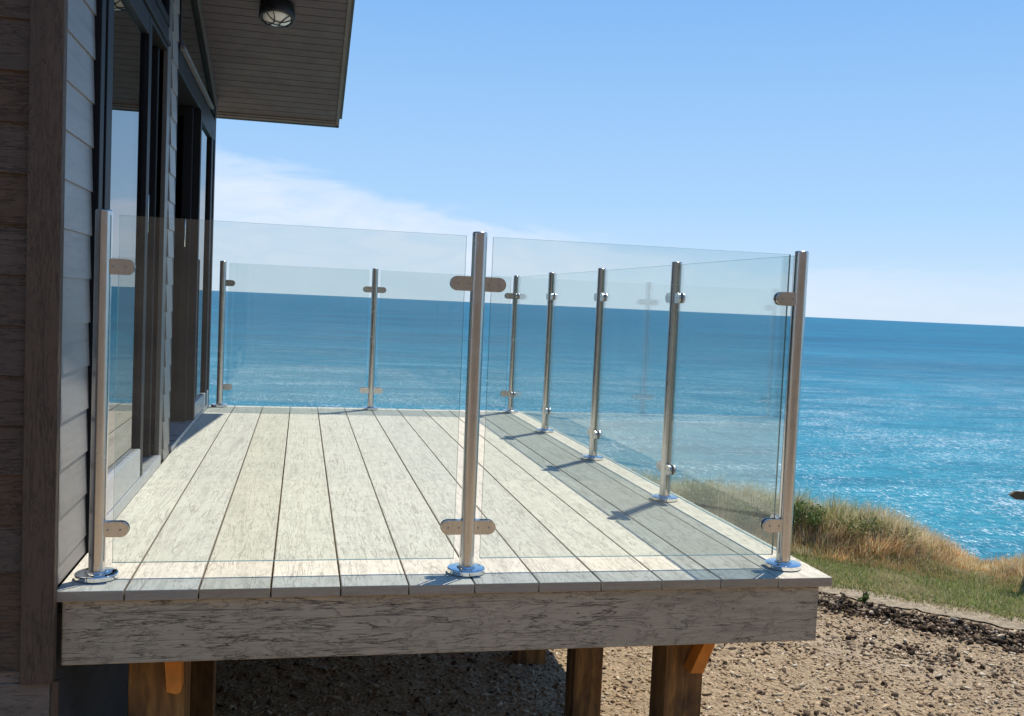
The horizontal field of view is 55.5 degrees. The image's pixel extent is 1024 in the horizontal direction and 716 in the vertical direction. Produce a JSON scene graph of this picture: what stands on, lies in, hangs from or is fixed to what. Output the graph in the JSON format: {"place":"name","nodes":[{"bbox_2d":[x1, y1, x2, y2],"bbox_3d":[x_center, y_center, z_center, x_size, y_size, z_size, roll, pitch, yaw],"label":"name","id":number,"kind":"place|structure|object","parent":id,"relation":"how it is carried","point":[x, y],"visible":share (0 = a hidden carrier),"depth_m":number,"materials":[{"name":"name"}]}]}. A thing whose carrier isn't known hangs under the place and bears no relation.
{"place":"outdoors","nodes":[
{"label":"outdoors","id":0,"kind":"place"},
{"bbox_2d":[57,551,1023,715],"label":"ground","id":1,"kind":"structure","parent":0,"point":[222,671],"depth_m":4.94,"materials":[{"name":"beige soil"}]},
{"bbox_2d":[0,0,354,715],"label":"house","id":2,"kind":"structure","parent":1,"relation":"on","point":[116,106],"depth_m":3.15,"materials":[{"name":"wood"}]},
{"bbox_2d":[107,0,152,513],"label":"door","id":3,"kind":"structure","parent":2,"relation":"in","point":[132,25],"depth_m":3.75,"materials":[{"name":"black"}]},
{"bbox_2d":[143,47,159,456],"bbox_3d":[-1.949,-0.491,4.480,0.570,1.905,0.074,2,3,-12],"label":"door","id":4,"kind":"structure","parent":2,"relation":"in","point":[155,50],"depth_m":4.54,"materials":[{"name":"black"}]},
{"bbox_2d":[151,71,162,443],"bbox_3d":[-2.063,-0.516,5.005,0.570,1.925,0.040,2,3,-12],"label":"door","id":5,"kind":"structure","parent":2,"relation":"in","point":[160,72],"depth_m":5.04,"materials":[{"name":"black"}]},
{"bbox_2d":[155,0,170,26],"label":"window","id":6,"kind":"structure","parent":2,"relation":"in","point":[164,5],"depth_m":4.45,"materials":[{"name":"black glass"}]},
{"bbox_2d":[170,105,193,421],"bbox_3d":[-2.305,-0.577,5.894,0.670,1.925,0.074,2,3,-12],"label":"door","id":7,"kind":"structure","parent":2,"relation":"in","point":[185,114],"depth_m":5.96,"materials":[{"name":"black glass"}]},
{"bbox_2d":[179,0,215,115],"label":"window","id":8,"kind":"structure","parent":2,"relation":"in","point":[190,31],"depth_m":5.69,"materials":[{"name":"black glass"}]},
{"bbox_2d":[186,109,212,419],"bbox_3d":[-2.060,-0.597,6.435,0.046,1.925,0.800,2,3,-12],"label":"door","id":9,"kind":"structure","parent":2,"relation":"in","point":[202,133],"depth_m":6.32,"materials":[{"name":"black"}]},
{"bbox_2d":[206,132,215,404],"bbox_3d":[-2.165,-0.629,6.923,0.046,1.925,0.200,2,3,-12],"label":"window","id":10,"kind":"structure","parent":2,"relation":"in","point":[213,153],"depth_m":6.97,"materials":[{"name":"black metal"}]},
{"bbox_2d":[259,0,294,27],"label":"ceiling lamp","id":11,"kind":"object","parent":2,"relation":"attached to","point":[277,13],"visible":1,"depth_m":5.77,"materials":[{"name":"black"}]},
{"bbox_2d":[56,405,831,715],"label":"deck","id":12,"kind":"structure","parent":1,"relation":"on","point":[236,485],"depth_m":3.29,"materials":[{"name":"grey wood"}]},
{"bbox_2d":[74,209,808,582],"bbox_3d":[-0.591,-0.001,5.184,2.304,1.064,4.535,2,3,-12],"label":"glass balustrade","id":13,"kind":"object","parent":12,"relation":"on","point":[468,525],"visible":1,"depth_m":3.19,"materials":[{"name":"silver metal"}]},
{"bbox_2d":[215,591,1023,715],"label":"pebbles","id":14,"kind":"object","parent":1,"relation":"on","point":[824,703],"visible":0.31,"depth_m":4.98,"materials":[{"name":"gravel"}]},
{"bbox_2d":[636,591,1023,715],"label":"earth clods","id":15,"kind":"object","parent":1,"relation":"on","point":[979,633],"visible":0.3,"depth_m":5.92,"materials":[{"name":"brown soil"}]},
{"bbox_2d":[857,591,869,603],"bbox_3d":[2.349,1.608,6.486,0.078,0.120,0.074,0,4,-40],"label":"weed","id":16,"kind":"object","parent":15,"relation":"on","point":[864,598],"visible":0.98,"depth_m":6.48,"materials":[{"name":"green plant"}]},
{"bbox_2d":[1008,491,1023,499],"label":"waymark post","id":17,"kind":"object","parent":1,"relation":"on","point":[1017,495],"visible":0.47,"depth_m":7.05,"materials":[{"name":"brown"}]},
{"bbox_2d":[209,291,1023,562],"bbox_3d":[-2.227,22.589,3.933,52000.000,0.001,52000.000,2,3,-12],"label":"sea","id":18,"kind":"structure","parent":0,"point":[923,422],"depth_m":288.93,"materials":[{"name":"liquid"}]},
{"bbox_2d":[212,0,1023,326],"label":"sky","id":19,"kind":"structure","parent":0,"point":[881,141],"materials":[{"name":"blue"}]},
{"bbox_2d":[625,464,1023,591],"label":"tall grass","id":20,"kind":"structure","parent":0,"point":[928,543],"depth_m":7.72,"materials":[{"name":"beige plant"}]},
{"bbox_2d":[718,514,1023,621],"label":"lawn","id":21,"kind":"structure","parent":0,"point":[914,579],"depth_m":7.21,"materials":[{"name":"green plant"}]},
{"bbox_2d":[677,478,726,510],"bbox_3d":[1.656,1.211,8.429,0.476,0.316,0.445,4,4,26],"label":"shrub","id":22,"kind":"object","parent":21,"relation":"on","point":[706,494],"visible":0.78,"depth_m":8.37,"materials":[{"name":"green plant"}]},
{"bbox_2d":[730,492,778,528],"bbox_3d":[2.056,1.278,8.110,0.489,0.304,0.432,3,3,4],"label":"shrub","id":23,"kind":"object","parent":21,"relation":"on","point":[743,507],"visible":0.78,"depth_m":8.03,"materials":[{"name":"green plant"}]},
{"bbox_2d":[792,500,827,530],"bbox_3d":[2.397,1.304,7.952,0.349,0.288,0.345,4,3,22],"label":"shrub","id":24,"kind":"object","parent":21,"relation":"on","point":[813,514],"visible":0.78,"depth_m":7.90,"materials":[{"name":"green plant"}]},
{"bbox_2d":[838,510,889,540],"bbox_3d":[2.813,1.342,7.778,0.411,0.250,0.380,2,3,-12],"label":"shrub","id":25,"kind":"object","parent":21,"relation":"on","point":[865,522],"visible":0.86,"depth_m":7.70,"materials":[{"name":"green plant"}]},
{"bbox_2d":[885,523,921,544],"bbox_3d":[3.085,1.402,7.676,0.296,0.198,0.298,2,3,-3],"label":"shrub","id":26,"kind":"object","parent":21,"relation":"on","point":[907,531],"visible":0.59,"depth_m":7.62,"materials":[{"name":"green plant"}]},
{"bbox_2d":[819,582,1023,628],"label":"path","id":27,"kind":"structure","parent":0,"point":[983,616],"depth_m":6.46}
]}

